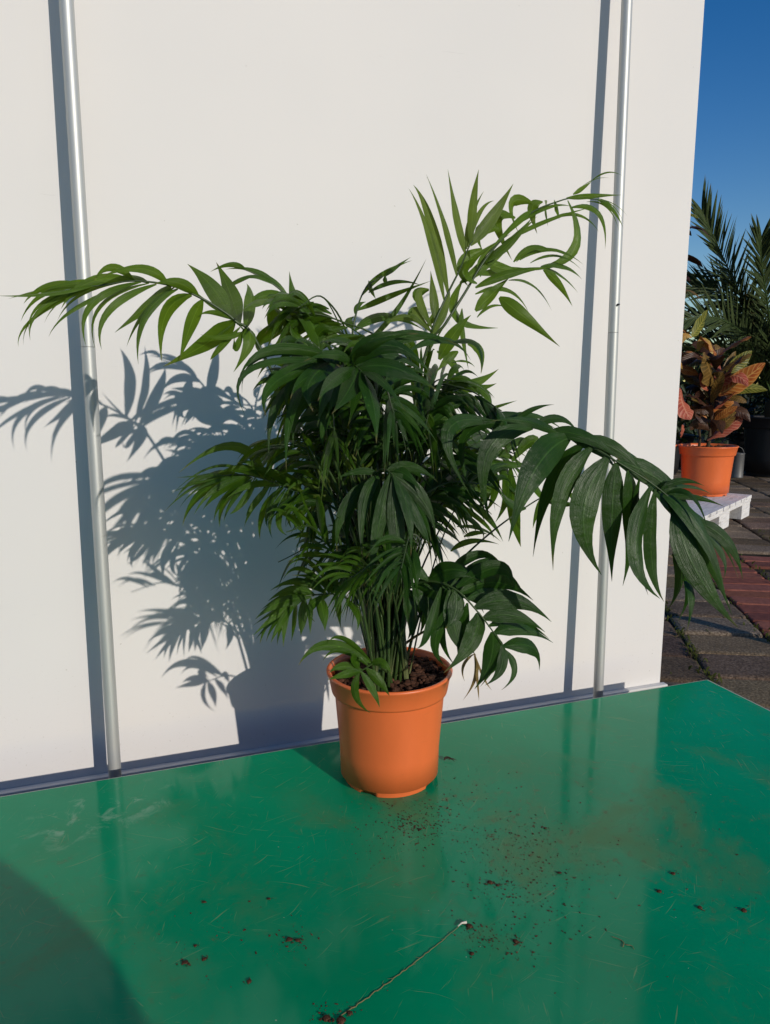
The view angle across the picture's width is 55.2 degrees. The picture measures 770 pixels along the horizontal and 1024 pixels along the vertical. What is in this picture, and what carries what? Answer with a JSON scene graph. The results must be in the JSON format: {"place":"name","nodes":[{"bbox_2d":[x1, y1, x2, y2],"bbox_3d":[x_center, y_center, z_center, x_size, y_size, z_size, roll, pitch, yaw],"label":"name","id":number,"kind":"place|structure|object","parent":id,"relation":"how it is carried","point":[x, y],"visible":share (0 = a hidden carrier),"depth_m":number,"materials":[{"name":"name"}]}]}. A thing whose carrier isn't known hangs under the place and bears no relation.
{"place":"outdoors","nodes":[
{"label":"outdoors","id":0,"kind":"place"},
{"bbox_2d":[660,467,769,709],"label":"paving stones","id":1,"kind":"object","parent":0,"point":[738,657],"visible":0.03,"depth_m":2.56,"materials":[{"name":"stone"}]},
{"bbox_2d":[59,0,121,778],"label":"metal rod","id":2,"kind":"object","parent":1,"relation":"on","point":[75,146],"visible":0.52,"depth_m":1.35,"materials":[{"name":"metal"}]},
{"bbox_2d":[0,0,704,796],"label":"white wall","id":3,"kind":"structure","parent":1,"relation":"on","point":[306,144],"depth_m":1.53,"materials":[{"name":"white paint"}]},
{"bbox_2d":[0,680,769,1023],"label":"green board","id":4,"kind":"object","parent":1,"relation":"on","point":[108,886],"visible":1,"depth_m":1.06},
{"bbox_2d":[176,959,190,965],"bbox_3d":[-0.248,0.555,0.908,0.019,0.003,0.011,0,10,0],"label":"soil crumb","id":5,"kind":"object","parent":4,"relation":"on","point":[184,962],"visible":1,"depth_m":0.91,"materials":[{"name":"brown soil"}]},
{"bbox_2d":[318,1012,333,1021],"bbox_3d":[-0.066,0.569,0.826,0.015,0.005,0.027,-8,12,-39],"label":"soil crumb","id":6,"kind":"object","parent":4,"relation":"on","point":[325,1018],"visible":1,"depth_m":0.83,"materials":[{"name":"brown soil"}]},
{"bbox_2d":[328,1016,345,1023],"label":"soil crumb","id":7,"kind":"object","parent":4,"relation":"on","point":[341,1020],"visible":1,"depth_m":0.82,"materials":[{"name":"brown soil"}]},
{"bbox_2d":[9,170,742,797],"bbox_3d":[-0.014,-0.026,1.166,1.032,1.061,0.651,-3,10,-19],"label":"potted palm","id":8,"kind":"object","parent":4,"relation":"on","point":[355,440],"visible":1,"depth_m":1.12,"materials":[{"name":"plant"}]},
{"bbox_2d":[341,921,466,1015],"bbox_3d":[0.029,0.555,0.903,0.215,0.005,0.008,-9,13,-42],"label":"dry root","id":9,"kind":"object","parent":4,"relation":"on","point":[464,922],"visible":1,"depth_m":0.89,"materials":[{"name":"brown plant"}]},
{"bbox_2d":[134,761,749,1019],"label":"soil specks","id":10,"kind":"object","parent":4,"relation":"on","point":[404,832],"visible":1,"depth_m":1.08,"materials":[{"name":"brown soil"}]},
{"bbox_2d":[444,756,455,761],"bbox_3d":[0.124,0.469,1.397,0.026,0.005,0.010,3,10,19],"label":"dry scrap","id":11,"kind":"object","parent":4,"relation":"on","point":[447,757],"visible":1,"depth_m":1.40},
{"bbox_2d":[462,921,476,930],"bbox_3d":[0.110,0.545,0.968,0.009,0.005,0.024,-9,13,-43],"label":"soil crumb","id":12,"kind":"object","parent":4,"relation":"on","point":[469,926],"visible":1,"depth_m":0.97,"materials":[{"name":"brown soil"}]},
{"bbox_2d":[593,0,632,697],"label":"metal rod","id":13,"kind":"object","parent":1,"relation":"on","point":[617,235],"visible":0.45,"depth_m":1.69,"materials":[{"name":"metal"}]},
{"bbox_2d":[673,301,721,474],"bbox_3d":[2.753,-1.209,7.178,1.085,1.677,1.424,9,13,44],"label":"potted shrub","id":14,"kind":"object","parent":1,"relation":"on","point":[679,440],"visible":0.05,"depth_m":7.12,"materials":[{"name":"green plant"}]},
{"bbox_2d":[676,341,749,466],"bbox_3d":[3.180,-1.222,7.912,1.333,1.457,1.116,5,11,25],"label":"potted shrub","id":15,"kind":"object","parent":1,"relation":"on","point":[690,438],"visible":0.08,"depth_m":7.81,"materials":[{"name":"green plant"}]},
{"bbox_2d":[686,493,751,528],"bbox_3d":[1.731,-0.009,4.669,0.812,0.140,1.210,8,12,38],"label":"wooden pallet","id":16,"kind":"object","parent":1,"relation":"on","point":[735,506],"visible":0.28,"depth_m":4.51,"materials":[{"name":"white wood"}]},
{"bbox_2d":[675,213,709,448],"bbox_3d":[1.768,-1.044,4.866,0.555,1.835,0.534,-8,13,-41],"label":"potted croton","id":17,"kind":"object","parent":16,"relation":"on","point":[693,259],"visible":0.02,"depth_m":4.77,"materials":[{"name":"plant"}]},
{"bbox_2d":[677,310,766,496],"bbox_3d":[2.106,-0.703,4.763,0.648,1.196,0.463,-3,10,-19],"label":"potted croton","id":18,"kind":"object","parent":16,"relation":"on","point":[708,465],"visible":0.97,"depth_m":4.74,"materials":[{"name":"plastic"}]},
{"bbox_2d":[680,178,769,477],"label":"date palm","id":19,"kind":"object","parent":1,"relation":"on","point":[738,321],"visible":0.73,"depth_m":6.63,"materials":[{"name":"green plant"}]},
{"bbox_2d":[696,339,769,452],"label":"potted shrub","id":20,"kind":"object","parent":1,"relation":"on","point":[735,437],"visible":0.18,"depth_m":8.22,"materials":[{"name":"plant"}]},
{"bbox_2d":[731,447,744,477],"bbox_3d":[3.340,-0.471,6.969,0.119,0.292,0.116,0,10,0],"label":"metal can","id":21,"kind":"object","parent":1,"relation":"on","point":[738,467],"visible":0.71,"depth_m":6.93,"materials":[{"name":"grey metal"}]},
{"bbox_2d":[660,390,769,681],"bbox_3d":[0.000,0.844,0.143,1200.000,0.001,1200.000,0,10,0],"label":"ground","id":22,"kind":"structure","parent":0,"point":[756,570],"depth_m":3.51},
{"bbox_2d":[683,0,769,381],"label":"sky","id":23,"kind":"structure","parent":0,"point":[732,154],"materials":[{"name":"blue"}]},
{"bbox_2d":[709,546,769,639],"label":"brick paving","id":24,"kind":"structure","parent":0,"point":[750,591],"depth_m":3.15,"materials":[{"name":"red brick"}]},
{"bbox_2d":[665,529,769,688],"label":"moss","id":25,"kind":"object","parent":24,"relation":"on","point":[696,655],"visible":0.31,"depth_m":2.50,"materials":[{"name":"green plant"}]}
]}

